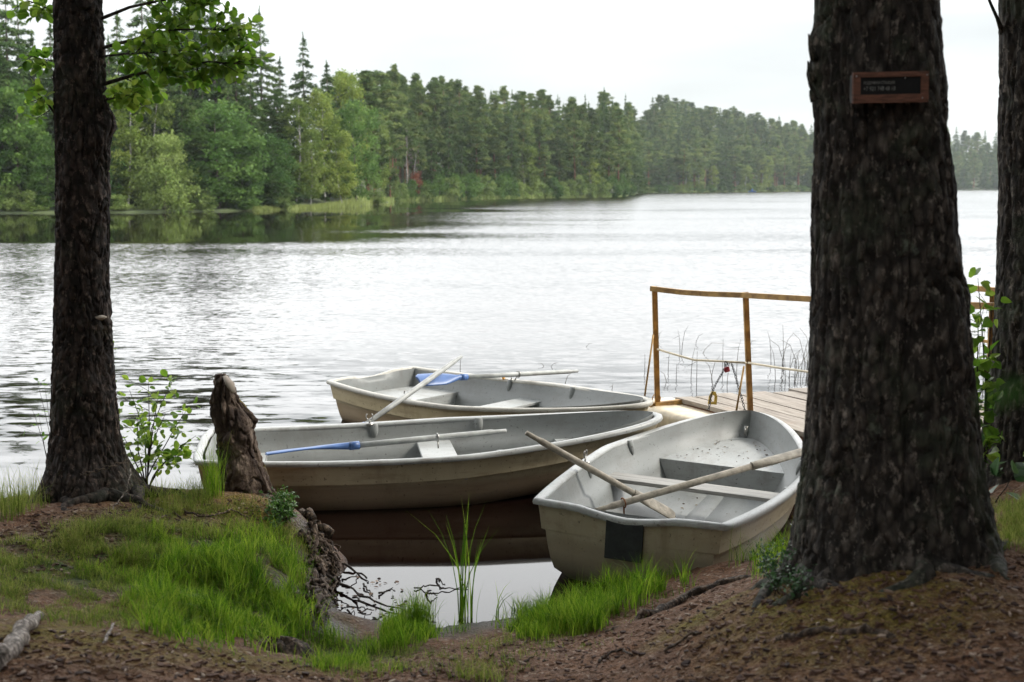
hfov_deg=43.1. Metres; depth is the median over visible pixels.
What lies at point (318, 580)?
root
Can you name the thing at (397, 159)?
pine tree
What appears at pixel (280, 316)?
water
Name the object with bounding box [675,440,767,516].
boat litter
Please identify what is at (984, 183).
spruce tree
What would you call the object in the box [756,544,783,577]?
berry plant
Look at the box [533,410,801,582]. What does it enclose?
rowing boat
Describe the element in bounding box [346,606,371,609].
stick
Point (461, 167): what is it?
spruce tree
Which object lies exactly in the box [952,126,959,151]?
spruce tree
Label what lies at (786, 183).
spruce tree
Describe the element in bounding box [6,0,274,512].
alder tree
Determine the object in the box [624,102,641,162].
pine tree
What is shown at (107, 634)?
stick
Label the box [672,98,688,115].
pine tree
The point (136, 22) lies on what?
spruce tree
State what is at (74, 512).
twig litter
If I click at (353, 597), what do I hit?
stick
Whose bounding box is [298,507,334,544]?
tree root
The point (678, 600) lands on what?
root
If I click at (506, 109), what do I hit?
spruce tree
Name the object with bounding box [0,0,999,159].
sky
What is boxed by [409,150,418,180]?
bare birch tree
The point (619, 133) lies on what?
pine tree
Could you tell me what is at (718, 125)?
spruce tree
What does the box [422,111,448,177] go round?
pine tree
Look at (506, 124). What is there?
pine tree
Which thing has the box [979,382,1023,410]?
leaf
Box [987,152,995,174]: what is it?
pine tree
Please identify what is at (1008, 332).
pine tree
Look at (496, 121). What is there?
pine tree
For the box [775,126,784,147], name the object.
pine tree
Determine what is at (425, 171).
spruce tree
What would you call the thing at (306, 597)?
root
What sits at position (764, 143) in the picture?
spruce tree
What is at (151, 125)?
spruce tree
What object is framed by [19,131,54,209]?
alder tree
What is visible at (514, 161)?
spruce tree
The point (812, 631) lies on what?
root
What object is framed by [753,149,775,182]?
pine tree
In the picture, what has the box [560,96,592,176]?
pine tree
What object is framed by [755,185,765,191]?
shrub
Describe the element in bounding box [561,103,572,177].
spruce tree
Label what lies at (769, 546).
berry plant
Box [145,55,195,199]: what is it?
spruce tree
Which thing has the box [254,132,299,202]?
alder tree
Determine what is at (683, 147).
pine tree
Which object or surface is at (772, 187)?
shrub
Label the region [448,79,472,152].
pine tree
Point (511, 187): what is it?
shrub
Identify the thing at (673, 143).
pine tree
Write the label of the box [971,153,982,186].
pine tree
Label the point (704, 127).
pine tree
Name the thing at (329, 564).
root
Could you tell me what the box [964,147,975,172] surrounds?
pine tree
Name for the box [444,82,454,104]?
pine tree
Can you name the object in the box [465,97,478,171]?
pine tree
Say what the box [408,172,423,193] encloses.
dead leaved tree
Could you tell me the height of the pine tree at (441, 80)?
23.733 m
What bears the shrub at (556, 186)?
on the hills
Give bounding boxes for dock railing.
[644,286,994,410]
[974,285,994,354]
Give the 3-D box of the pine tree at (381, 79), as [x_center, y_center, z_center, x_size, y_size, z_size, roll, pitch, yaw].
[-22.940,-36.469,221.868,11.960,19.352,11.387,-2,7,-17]
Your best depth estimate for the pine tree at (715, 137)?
599.50 m
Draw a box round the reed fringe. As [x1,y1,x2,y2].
[387,190,810,201]
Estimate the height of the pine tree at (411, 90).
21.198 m
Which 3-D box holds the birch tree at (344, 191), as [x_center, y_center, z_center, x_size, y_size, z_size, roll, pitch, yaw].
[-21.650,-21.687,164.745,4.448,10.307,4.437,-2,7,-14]
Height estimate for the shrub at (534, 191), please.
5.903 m
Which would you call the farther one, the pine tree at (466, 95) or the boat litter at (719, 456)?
the pine tree at (466, 95)
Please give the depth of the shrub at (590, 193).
296.30 m
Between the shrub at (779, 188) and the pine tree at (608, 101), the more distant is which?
the shrub at (779, 188)
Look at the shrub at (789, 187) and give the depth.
626.38 m
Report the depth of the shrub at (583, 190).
292.43 m
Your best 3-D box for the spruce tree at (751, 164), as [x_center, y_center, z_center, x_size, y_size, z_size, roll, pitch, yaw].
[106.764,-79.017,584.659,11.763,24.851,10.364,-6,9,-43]
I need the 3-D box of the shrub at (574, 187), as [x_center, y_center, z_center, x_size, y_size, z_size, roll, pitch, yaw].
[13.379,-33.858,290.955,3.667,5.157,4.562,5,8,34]
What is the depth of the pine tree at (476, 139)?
259.15 m
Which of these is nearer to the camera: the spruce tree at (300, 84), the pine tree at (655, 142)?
the spruce tree at (300, 84)
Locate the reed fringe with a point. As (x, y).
(465, 198)
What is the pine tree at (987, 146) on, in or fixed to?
on the hills
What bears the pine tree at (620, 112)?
on the hills
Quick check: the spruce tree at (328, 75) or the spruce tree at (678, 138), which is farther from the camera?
the spruce tree at (678, 138)
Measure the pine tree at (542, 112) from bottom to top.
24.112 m
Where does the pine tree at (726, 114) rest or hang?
on the hills
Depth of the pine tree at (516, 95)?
302.89 m
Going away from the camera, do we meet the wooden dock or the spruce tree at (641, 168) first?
the wooden dock
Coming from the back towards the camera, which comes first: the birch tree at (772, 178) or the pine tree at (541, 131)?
the birch tree at (772, 178)
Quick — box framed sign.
[850,71,928,103]
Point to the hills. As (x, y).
(314, 201)
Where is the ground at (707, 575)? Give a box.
[0,480,1023,681]
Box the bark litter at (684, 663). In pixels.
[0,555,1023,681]
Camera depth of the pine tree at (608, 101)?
334.98 m
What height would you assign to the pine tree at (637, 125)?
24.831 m
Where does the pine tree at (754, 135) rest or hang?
on the hills
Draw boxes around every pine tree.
[317,71,382,144]
[348,70,395,189]
[363,93,388,191]
[365,70,411,148]
[379,94,394,186]
[381,120,402,197]
[386,63,419,175]
[386,86,408,166]
[391,97,420,184]
[393,104,423,170]
[396,75,418,183]
[405,83,417,164]
[405,120,429,179]
[406,84,417,172]
[408,73,427,170]
[410,79,439,180]
[410,85,435,179]
[422,76,452,153]
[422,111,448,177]
[436,75,458,166]
[437,97,470,159]
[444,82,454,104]
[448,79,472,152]
[460,85,472,116]
[460,91,470,127]
[462,118,492,175]
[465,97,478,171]
[468,100,500,182]
[471,129,511,195]
[472,85,489,128]
[487,91,504,138]
[489,115,514,176]
[492,85,517,121]
[499,115,524,174]
[512,91,533,125]
[512,91,538,155]
[515,112,537,182]
[527,93,539,141]
[527,121,557,191]
[529,89,555,163]
[533,117,554,145]
[535,144,555,189]
[545,95,555,143]
[546,150,571,180]
[548,115,564,145]
[549,134,571,176]
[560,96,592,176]
[560,118,585,179]
[561,115,589,179]
[574,104,592,164]
[578,124,610,181]
[582,107,599,163]
[594,91,614,134]
[596,101,611,136]
[599,134,626,194]
[606,116,636,181]
[607,112,634,183]
[609,102,624,173]
[610,108,637,183]
[622,109,631,141]
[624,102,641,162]
[627,106,646,153]
[636,110,656,133]
[637,109,654,134]
[640,141,664,187]
[645,138,673,175]
[646,103,662,130]
[653,94,667,107]
[653,107,672,128]
[660,146,678,172]
[662,94,674,114]
[668,140,678,184]
[669,121,682,146]
[670,150,697,187]
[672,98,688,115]
[673,141,702,185]
[679,99,692,120]
[683,140,710,182]
[686,108,701,129]
[688,144,709,190]
[689,102,697,113]
[695,138,720,188]
[696,109,714,132]
[700,122,715,140]
[706,107,717,130]
[710,132,722,161]
[712,107,719,119]
[717,110,735,137]
[727,149,748,189]
[729,148,742,189]
[732,109,743,121]
[735,135,752,153]
[740,150,759,177]
[745,114,755,122]
[750,112,767,125]
[750,118,761,142]
[750,133,760,149]
[752,126,771,146]
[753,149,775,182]
[765,118,779,138]
[767,140,790,187]
[769,147,784,185]
[771,121,781,133]
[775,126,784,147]
[775,149,796,187]
[781,127,800,147]
[789,120,798,134]
[789,127,799,145]
[789,155,809,187]
[790,146,812,184]
[795,133,812,150]
[796,128,805,138]
[799,144,813,179]
[808,132,813,142]
[953,147,968,163]
[953,151,964,185]
[959,130,972,148]
[963,135,975,154]
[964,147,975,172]
[971,132,984,154]
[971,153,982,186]
[977,148,988,180]
[981,0,1023,487]
[983,142,991,162]
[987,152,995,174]
[990,144,997,157]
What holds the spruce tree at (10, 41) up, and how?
on the hills
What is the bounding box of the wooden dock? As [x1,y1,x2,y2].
[675,388,983,439]
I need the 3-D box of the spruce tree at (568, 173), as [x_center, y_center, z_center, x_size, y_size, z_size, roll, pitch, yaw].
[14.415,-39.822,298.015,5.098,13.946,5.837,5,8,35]
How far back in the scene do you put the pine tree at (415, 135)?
240.33 m
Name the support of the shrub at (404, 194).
on the hills
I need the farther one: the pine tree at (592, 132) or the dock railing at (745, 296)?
the pine tree at (592, 132)
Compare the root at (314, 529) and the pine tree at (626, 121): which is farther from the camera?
the pine tree at (626, 121)
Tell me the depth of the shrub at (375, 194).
189.35 m
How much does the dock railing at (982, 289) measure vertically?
1.368 m
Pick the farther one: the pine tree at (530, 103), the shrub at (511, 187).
the pine tree at (530, 103)
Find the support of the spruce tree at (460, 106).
on the hills
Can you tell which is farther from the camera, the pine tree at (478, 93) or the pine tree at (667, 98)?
the pine tree at (667, 98)
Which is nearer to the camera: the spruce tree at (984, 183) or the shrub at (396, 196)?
the shrub at (396, 196)
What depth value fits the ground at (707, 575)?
5.80 m
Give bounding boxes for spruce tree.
[0,0,34,117]
[0,35,23,200]
[0,44,27,198]
[2,0,45,143]
[5,62,52,201]
[13,34,54,143]
[30,22,53,143]
[33,45,54,204]
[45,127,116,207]
[105,10,143,136]
[105,35,150,205]
[114,0,169,121]
[115,34,171,205]
[141,80,180,201]
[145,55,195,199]
[148,4,157,58]
[161,75,216,197]
[165,0,215,160]
[169,3,185,98]
[185,87,237,205]
[186,17,224,100]
[188,2,238,160]
[204,83,264,207]
[212,17,274,193]
[235,79,288,207]
[239,6,300,201]
[262,94,310,204]
[269,56,306,202]
[288,32,337,202]
[310,60,355,198]
[421,117,442,196]
[422,145,443,183]
[438,103,459,177]
[439,114,457,187]
[453,101,474,184]
[454,125,470,194]
[455,104,470,174]
[473,95,498,188]
[483,126,502,192]
[501,113,521,196]
[503,90,524,167]
[503,96,510,127]
[506,105,525,178]
[524,114,536,181]
[546,95,567,187]
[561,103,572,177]
[565,147,581,189]
[596,111,607,176]
[597,90,612,174]
[620,156,635,195]
[623,93,632,178]
[628,131,647,193]
[632,129,648,193]
[635,138,651,189]
[642,116,649,138]
[643,129,655,188]
[649,143,668,191]
[662,150,677,191]
[673,131,686,154]
[676,134,701,184]
[682,102,688,123]
[702,140,729,191]
[715,113,724,146]
[717,138,736,184]
[718,140,737,190]
[736,138,758,190]
[748,0,1009,615]
[756,140,776,187]
[777,144,796,187]
[790,172,802,180]
[799,147,812,189]
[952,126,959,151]
[953,136,961,151]
[955,162,961,188]
[957,160,974,188]
[959,151,975,186]
[976,155,992,188]
[979,131,986,152]
[989,163,997,188]
[992,133,996,148]
[992,158,997,185]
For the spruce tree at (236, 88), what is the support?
on the hills
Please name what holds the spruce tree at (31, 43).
on the hills
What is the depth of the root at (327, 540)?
9.19 m
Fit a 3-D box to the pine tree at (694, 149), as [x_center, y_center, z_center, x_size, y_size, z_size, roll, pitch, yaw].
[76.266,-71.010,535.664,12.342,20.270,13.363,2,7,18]
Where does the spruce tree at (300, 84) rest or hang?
on the hills
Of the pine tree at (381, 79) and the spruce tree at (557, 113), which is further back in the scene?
the spruce tree at (557, 113)
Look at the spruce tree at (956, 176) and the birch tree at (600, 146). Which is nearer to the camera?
the birch tree at (600, 146)
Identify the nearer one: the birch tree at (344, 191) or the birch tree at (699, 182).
the birch tree at (344, 191)
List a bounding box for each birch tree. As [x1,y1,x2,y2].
[106,75,151,203]
[132,87,176,196]
[274,96,319,200]
[295,127,326,204]
[298,87,348,203]
[325,130,358,200]
[331,68,369,181]
[370,108,392,196]
[376,116,391,190]
[404,130,412,182]
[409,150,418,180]
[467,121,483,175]
[515,146,542,192]
[584,153,600,191]
[593,137,616,187]
[624,164,633,186]
[679,162,692,189]
[693,163,706,188]
[707,165,719,187]
[739,165,753,188]
[756,159,769,187]
[763,156,774,189]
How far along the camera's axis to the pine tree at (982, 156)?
931.74 m
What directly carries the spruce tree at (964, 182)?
on the hills
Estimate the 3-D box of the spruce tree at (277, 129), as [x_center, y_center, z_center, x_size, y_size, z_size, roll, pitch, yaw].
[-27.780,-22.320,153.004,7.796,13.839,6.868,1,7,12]
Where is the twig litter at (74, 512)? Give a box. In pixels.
[0,498,294,578]
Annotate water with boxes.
[0,190,997,627]
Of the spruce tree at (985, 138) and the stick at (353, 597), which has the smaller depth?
the stick at (353, 597)
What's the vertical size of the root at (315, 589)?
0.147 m
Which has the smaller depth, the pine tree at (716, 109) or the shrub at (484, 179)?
the shrub at (484, 179)
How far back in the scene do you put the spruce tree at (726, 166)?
561.40 m
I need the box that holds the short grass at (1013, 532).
[0,457,1023,681]
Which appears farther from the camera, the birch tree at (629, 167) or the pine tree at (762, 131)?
the pine tree at (762, 131)
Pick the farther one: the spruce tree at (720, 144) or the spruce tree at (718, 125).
the spruce tree at (718, 125)
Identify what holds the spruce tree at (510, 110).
on the hills
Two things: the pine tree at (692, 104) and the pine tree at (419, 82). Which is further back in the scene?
the pine tree at (692, 104)
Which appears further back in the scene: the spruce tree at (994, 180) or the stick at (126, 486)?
the spruce tree at (994, 180)
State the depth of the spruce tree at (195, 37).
147.85 m
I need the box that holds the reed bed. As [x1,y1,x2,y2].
[252,191,387,210]
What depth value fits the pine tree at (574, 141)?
293.22 m
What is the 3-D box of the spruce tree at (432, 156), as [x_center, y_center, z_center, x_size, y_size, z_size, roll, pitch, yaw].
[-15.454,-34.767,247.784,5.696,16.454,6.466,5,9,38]
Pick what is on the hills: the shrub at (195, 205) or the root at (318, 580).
the shrub at (195, 205)
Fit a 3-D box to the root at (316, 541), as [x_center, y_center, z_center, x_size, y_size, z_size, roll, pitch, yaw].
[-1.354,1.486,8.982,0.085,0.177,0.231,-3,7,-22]
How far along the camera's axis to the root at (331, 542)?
9.25 m
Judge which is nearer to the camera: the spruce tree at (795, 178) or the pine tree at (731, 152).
the pine tree at (731, 152)
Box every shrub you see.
[0,184,23,210]
[16,189,51,211]
[109,194,133,209]
[176,184,210,210]
[190,189,218,211]
[225,194,262,210]
[263,185,294,209]
[364,190,387,203]
[382,174,402,201]
[395,183,408,200]
[403,179,417,199]
[410,182,433,199]
[415,179,438,199]
[430,170,448,199]
[439,177,462,199]
[440,171,466,199]
[459,175,479,199]
[466,171,485,199]
[475,174,496,198]
[490,174,508,198]
[497,170,518,198]
[506,182,519,198]
[516,182,530,198]
[526,177,544,198]
[538,183,552,196]
[543,176,564,197]
[551,181,569,197]
[563,179,579,197]
[570,175,587,196]
[579,183,597,197]
[592,177,612,197]
[602,175,624,196]
[613,173,630,196]
[628,180,636,195]
[646,186,654,192]
[653,184,665,192]
[663,184,675,192]
[675,185,686,192]
[684,184,695,192]
[695,185,705,191]
[705,184,716,191]
[734,185,746,191]
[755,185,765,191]
[763,185,777,191]
[775,185,787,191]
[785,185,797,190]
[795,185,808,190]
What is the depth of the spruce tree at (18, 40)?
148.20 m
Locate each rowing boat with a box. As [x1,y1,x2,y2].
[193,411,662,510]
[326,366,652,422]
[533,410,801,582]
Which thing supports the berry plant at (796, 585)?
on the ground at (707, 575)
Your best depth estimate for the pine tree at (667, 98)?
663.21 m
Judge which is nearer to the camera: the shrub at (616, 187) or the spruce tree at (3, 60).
the spruce tree at (3, 60)
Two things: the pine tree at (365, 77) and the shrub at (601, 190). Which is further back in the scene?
the shrub at (601, 190)
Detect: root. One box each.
[296,532,313,561]
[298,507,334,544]
[298,529,327,560]
[302,583,335,602]
[302,593,310,610]
[304,555,327,572]
[306,577,327,582]
[307,531,325,554]
[307,594,319,630]
[309,539,325,566]
[310,524,326,547]
[310,572,330,580]
[310,579,326,615]
[310,585,320,614]
[310,589,330,612]
[311,527,323,549]
[311,548,322,571]
[314,555,337,576]
[314,556,328,587]
[316,562,338,577]
[316,611,324,626]
[317,533,340,573]
[317,579,336,587]
[317,592,325,629]
[318,557,339,570]
[319,538,341,559]
[319,555,331,586]
[320,558,328,591]
[320,583,337,601]
[321,532,336,560]
[329,566,338,595]
[605,574,750,632]
[775,623,895,640]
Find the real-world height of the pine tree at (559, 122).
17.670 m
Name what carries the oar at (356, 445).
in the rowing boat at (514, 461)
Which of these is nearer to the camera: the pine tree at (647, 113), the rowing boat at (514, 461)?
the rowing boat at (514, 461)
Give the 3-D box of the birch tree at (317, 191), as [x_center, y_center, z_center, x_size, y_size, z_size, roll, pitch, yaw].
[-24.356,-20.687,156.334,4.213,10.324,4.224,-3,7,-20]
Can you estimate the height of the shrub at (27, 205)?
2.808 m
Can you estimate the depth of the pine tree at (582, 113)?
304.08 m
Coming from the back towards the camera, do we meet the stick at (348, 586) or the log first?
the stick at (348, 586)
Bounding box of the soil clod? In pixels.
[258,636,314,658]
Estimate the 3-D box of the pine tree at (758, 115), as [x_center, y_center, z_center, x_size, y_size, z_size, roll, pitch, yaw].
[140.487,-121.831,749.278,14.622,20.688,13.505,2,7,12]
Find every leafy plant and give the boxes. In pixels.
[968,267,1023,465]
[981,432,1023,502]
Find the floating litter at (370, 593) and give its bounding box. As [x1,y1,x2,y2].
[332,576,412,617]
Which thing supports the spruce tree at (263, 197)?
on the hills
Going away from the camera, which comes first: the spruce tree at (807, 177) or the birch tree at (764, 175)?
the birch tree at (764, 175)
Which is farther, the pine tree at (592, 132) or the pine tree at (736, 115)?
the pine tree at (736, 115)
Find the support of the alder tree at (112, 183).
on the hills
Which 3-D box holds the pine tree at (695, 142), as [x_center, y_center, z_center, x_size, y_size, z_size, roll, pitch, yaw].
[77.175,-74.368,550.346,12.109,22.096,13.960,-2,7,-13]
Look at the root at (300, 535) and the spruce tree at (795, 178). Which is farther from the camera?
the spruce tree at (795, 178)
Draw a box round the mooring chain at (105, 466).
[79,459,129,475]
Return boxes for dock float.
[647,395,711,427]
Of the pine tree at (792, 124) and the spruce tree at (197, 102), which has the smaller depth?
the spruce tree at (197, 102)
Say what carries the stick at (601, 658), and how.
on the ground at (707, 575)
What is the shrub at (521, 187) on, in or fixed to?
on the hills
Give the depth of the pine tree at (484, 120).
263.53 m
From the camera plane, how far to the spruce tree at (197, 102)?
143.63 m
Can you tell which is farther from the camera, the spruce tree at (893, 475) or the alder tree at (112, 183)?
the alder tree at (112, 183)
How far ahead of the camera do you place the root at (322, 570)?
8.88 m
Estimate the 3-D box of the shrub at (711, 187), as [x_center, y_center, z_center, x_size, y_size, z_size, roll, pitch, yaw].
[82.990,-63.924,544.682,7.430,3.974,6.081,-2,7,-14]
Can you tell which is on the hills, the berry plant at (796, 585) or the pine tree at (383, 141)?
the pine tree at (383, 141)
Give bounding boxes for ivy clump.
[257,484,298,527]
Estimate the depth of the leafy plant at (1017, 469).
7.43 m
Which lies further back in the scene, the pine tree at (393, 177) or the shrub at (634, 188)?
the shrub at (634, 188)
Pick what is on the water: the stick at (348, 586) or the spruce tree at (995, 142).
the stick at (348, 586)
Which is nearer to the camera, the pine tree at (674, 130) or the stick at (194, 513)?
the stick at (194, 513)
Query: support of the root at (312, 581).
hanging from the ground at (707, 575)
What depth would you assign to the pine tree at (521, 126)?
277.62 m
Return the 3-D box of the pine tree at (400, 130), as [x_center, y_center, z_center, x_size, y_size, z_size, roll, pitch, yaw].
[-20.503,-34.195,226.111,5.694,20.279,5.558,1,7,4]
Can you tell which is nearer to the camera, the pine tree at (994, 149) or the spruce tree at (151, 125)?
the spruce tree at (151, 125)
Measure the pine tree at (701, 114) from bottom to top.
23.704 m
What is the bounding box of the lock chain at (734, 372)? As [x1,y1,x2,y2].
[708,363,745,410]
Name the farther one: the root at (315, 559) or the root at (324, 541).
the root at (324, 541)
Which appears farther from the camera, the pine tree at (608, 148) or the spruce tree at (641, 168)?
the spruce tree at (641, 168)
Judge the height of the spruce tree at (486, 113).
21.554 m
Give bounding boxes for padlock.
[724,361,729,372]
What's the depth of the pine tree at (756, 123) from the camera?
686.50 m
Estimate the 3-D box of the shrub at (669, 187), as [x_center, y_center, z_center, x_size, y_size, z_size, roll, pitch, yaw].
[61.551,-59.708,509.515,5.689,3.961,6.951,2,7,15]
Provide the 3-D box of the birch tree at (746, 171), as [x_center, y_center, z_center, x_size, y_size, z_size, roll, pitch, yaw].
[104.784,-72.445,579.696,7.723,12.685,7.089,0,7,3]
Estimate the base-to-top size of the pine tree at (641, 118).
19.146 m
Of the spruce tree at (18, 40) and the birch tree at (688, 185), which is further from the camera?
the birch tree at (688, 185)
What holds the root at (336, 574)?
hanging from the ground at (707, 575)
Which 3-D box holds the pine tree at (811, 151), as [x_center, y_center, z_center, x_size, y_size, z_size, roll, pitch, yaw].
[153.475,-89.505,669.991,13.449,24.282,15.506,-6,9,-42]
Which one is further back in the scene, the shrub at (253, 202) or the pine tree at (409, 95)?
the pine tree at (409, 95)
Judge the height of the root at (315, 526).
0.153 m
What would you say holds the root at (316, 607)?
hanging from the ground at (707, 575)
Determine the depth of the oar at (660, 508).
10.09 m
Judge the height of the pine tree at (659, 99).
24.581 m
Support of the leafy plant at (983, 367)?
on the ground at (707, 575)
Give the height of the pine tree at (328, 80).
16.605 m
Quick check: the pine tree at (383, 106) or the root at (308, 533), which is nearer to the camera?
the root at (308, 533)
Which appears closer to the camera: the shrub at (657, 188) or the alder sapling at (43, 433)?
the alder sapling at (43, 433)
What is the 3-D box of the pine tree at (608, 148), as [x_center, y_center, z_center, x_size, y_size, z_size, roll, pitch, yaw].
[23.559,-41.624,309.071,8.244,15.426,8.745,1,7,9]
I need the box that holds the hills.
[0,151,997,212]
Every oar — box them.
[265,429,506,454]
[365,355,462,421]
[415,369,578,385]
[525,431,674,518]
[594,448,801,513]
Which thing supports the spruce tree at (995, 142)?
on the hills
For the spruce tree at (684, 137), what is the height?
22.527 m
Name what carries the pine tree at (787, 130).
on the hills
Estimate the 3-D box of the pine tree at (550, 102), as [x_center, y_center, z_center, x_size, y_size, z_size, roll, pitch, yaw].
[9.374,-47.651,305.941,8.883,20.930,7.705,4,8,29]
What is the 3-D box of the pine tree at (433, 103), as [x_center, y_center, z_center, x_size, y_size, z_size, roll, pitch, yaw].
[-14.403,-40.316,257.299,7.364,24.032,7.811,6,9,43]
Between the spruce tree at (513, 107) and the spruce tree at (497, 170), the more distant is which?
the spruce tree at (513, 107)
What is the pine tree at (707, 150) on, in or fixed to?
on the hills
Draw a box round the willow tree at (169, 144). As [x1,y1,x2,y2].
[124,129,206,211]
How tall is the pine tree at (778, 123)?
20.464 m
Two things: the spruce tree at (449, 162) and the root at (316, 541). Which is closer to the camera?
the root at (316, 541)
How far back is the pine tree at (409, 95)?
248.30 m
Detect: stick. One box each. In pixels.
[102,623,114,644]
[113,468,131,509]
[149,511,194,524]
[183,508,250,519]
[325,572,435,622]
[341,573,359,581]
[342,563,366,578]
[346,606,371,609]
[352,596,366,606]
[414,584,467,588]
[598,648,632,662]
[664,631,701,651]
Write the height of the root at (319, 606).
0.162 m
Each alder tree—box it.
[0,79,54,209]
[0,122,9,198]
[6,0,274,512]
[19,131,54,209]
[47,132,129,204]
[172,96,274,207]
[219,132,268,206]
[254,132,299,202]
[327,97,382,200]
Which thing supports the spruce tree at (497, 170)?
on the hills
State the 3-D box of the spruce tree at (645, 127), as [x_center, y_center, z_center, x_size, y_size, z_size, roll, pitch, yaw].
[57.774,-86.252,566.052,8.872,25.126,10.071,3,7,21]
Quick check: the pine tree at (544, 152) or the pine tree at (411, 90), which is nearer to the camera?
the pine tree at (411, 90)
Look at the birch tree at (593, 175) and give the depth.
299.02 m
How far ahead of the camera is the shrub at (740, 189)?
572.12 m
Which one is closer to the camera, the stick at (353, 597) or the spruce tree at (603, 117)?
the stick at (353, 597)
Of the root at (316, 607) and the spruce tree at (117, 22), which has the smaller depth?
the root at (316, 607)
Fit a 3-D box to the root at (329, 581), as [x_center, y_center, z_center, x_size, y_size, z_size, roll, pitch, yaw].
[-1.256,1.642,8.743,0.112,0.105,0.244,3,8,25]
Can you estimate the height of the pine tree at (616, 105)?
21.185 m
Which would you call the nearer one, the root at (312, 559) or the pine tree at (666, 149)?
the root at (312, 559)
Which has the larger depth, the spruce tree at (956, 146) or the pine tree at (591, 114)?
the spruce tree at (956, 146)
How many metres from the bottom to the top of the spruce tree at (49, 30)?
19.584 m
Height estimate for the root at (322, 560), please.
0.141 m
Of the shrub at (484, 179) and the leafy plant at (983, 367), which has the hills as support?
the shrub at (484, 179)
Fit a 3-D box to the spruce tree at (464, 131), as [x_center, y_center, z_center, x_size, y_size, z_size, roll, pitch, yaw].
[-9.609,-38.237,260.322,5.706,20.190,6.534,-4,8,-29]
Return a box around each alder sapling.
[14,378,49,454]
[119,369,200,484]
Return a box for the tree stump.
[209,373,278,497]
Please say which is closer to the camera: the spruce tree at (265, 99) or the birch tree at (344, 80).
the spruce tree at (265, 99)
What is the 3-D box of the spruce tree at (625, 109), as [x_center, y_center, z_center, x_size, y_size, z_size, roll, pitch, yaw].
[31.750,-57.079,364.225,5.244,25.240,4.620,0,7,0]
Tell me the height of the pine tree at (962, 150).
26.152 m
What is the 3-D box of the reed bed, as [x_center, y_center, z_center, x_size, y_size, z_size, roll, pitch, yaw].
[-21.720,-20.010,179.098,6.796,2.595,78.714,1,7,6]
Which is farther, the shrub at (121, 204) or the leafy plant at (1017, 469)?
the shrub at (121, 204)
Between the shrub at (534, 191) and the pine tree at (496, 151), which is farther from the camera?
the shrub at (534, 191)
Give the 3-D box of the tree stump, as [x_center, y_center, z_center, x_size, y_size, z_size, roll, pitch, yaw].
[-1.994,0.744,9.547,0.706,1.008,0.699,0,7,0]
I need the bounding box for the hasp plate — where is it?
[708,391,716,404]
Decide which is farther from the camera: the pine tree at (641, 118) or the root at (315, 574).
the pine tree at (641, 118)
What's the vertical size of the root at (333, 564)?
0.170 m
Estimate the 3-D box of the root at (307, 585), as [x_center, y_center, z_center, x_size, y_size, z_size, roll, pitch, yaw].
[-1.223,1.601,8.222,0.131,0.220,0.396,1,7,8]
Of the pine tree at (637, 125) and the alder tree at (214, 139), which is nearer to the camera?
the alder tree at (214, 139)
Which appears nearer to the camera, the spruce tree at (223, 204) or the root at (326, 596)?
the root at (326, 596)
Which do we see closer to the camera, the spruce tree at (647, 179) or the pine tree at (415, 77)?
the pine tree at (415, 77)
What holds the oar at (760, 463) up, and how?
in the rowing boat at (583, 535)
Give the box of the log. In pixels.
[0,610,43,670]
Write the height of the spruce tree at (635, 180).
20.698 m
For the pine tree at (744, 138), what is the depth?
609.69 m
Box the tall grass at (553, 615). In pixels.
[71,429,791,674]
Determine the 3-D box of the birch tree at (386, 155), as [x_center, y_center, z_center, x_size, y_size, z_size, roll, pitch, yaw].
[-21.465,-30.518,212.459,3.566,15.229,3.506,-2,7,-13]
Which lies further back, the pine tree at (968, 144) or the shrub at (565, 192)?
the pine tree at (968, 144)
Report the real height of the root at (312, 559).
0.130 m
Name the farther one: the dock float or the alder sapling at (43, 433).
the dock float
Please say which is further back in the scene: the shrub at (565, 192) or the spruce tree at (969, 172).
the spruce tree at (969, 172)
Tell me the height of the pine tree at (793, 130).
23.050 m
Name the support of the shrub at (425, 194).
on the hills
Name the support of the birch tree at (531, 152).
on the hills
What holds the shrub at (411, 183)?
on the hills
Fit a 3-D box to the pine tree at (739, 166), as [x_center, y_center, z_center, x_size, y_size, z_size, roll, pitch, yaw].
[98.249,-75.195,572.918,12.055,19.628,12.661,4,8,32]
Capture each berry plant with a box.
[747,538,777,560]
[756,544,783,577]
[756,561,794,595]
[760,564,817,601]
[763,541,797,574]
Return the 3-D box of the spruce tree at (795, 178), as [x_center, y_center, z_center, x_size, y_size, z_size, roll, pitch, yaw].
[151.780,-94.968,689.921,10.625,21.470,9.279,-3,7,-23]
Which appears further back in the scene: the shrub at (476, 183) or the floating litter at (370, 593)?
the shrub at (476, 183)
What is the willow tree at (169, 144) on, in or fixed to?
on the hills
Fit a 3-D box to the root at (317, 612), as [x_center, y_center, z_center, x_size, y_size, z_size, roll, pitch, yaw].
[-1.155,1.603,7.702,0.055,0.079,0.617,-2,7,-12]
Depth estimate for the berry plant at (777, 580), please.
5.66 m

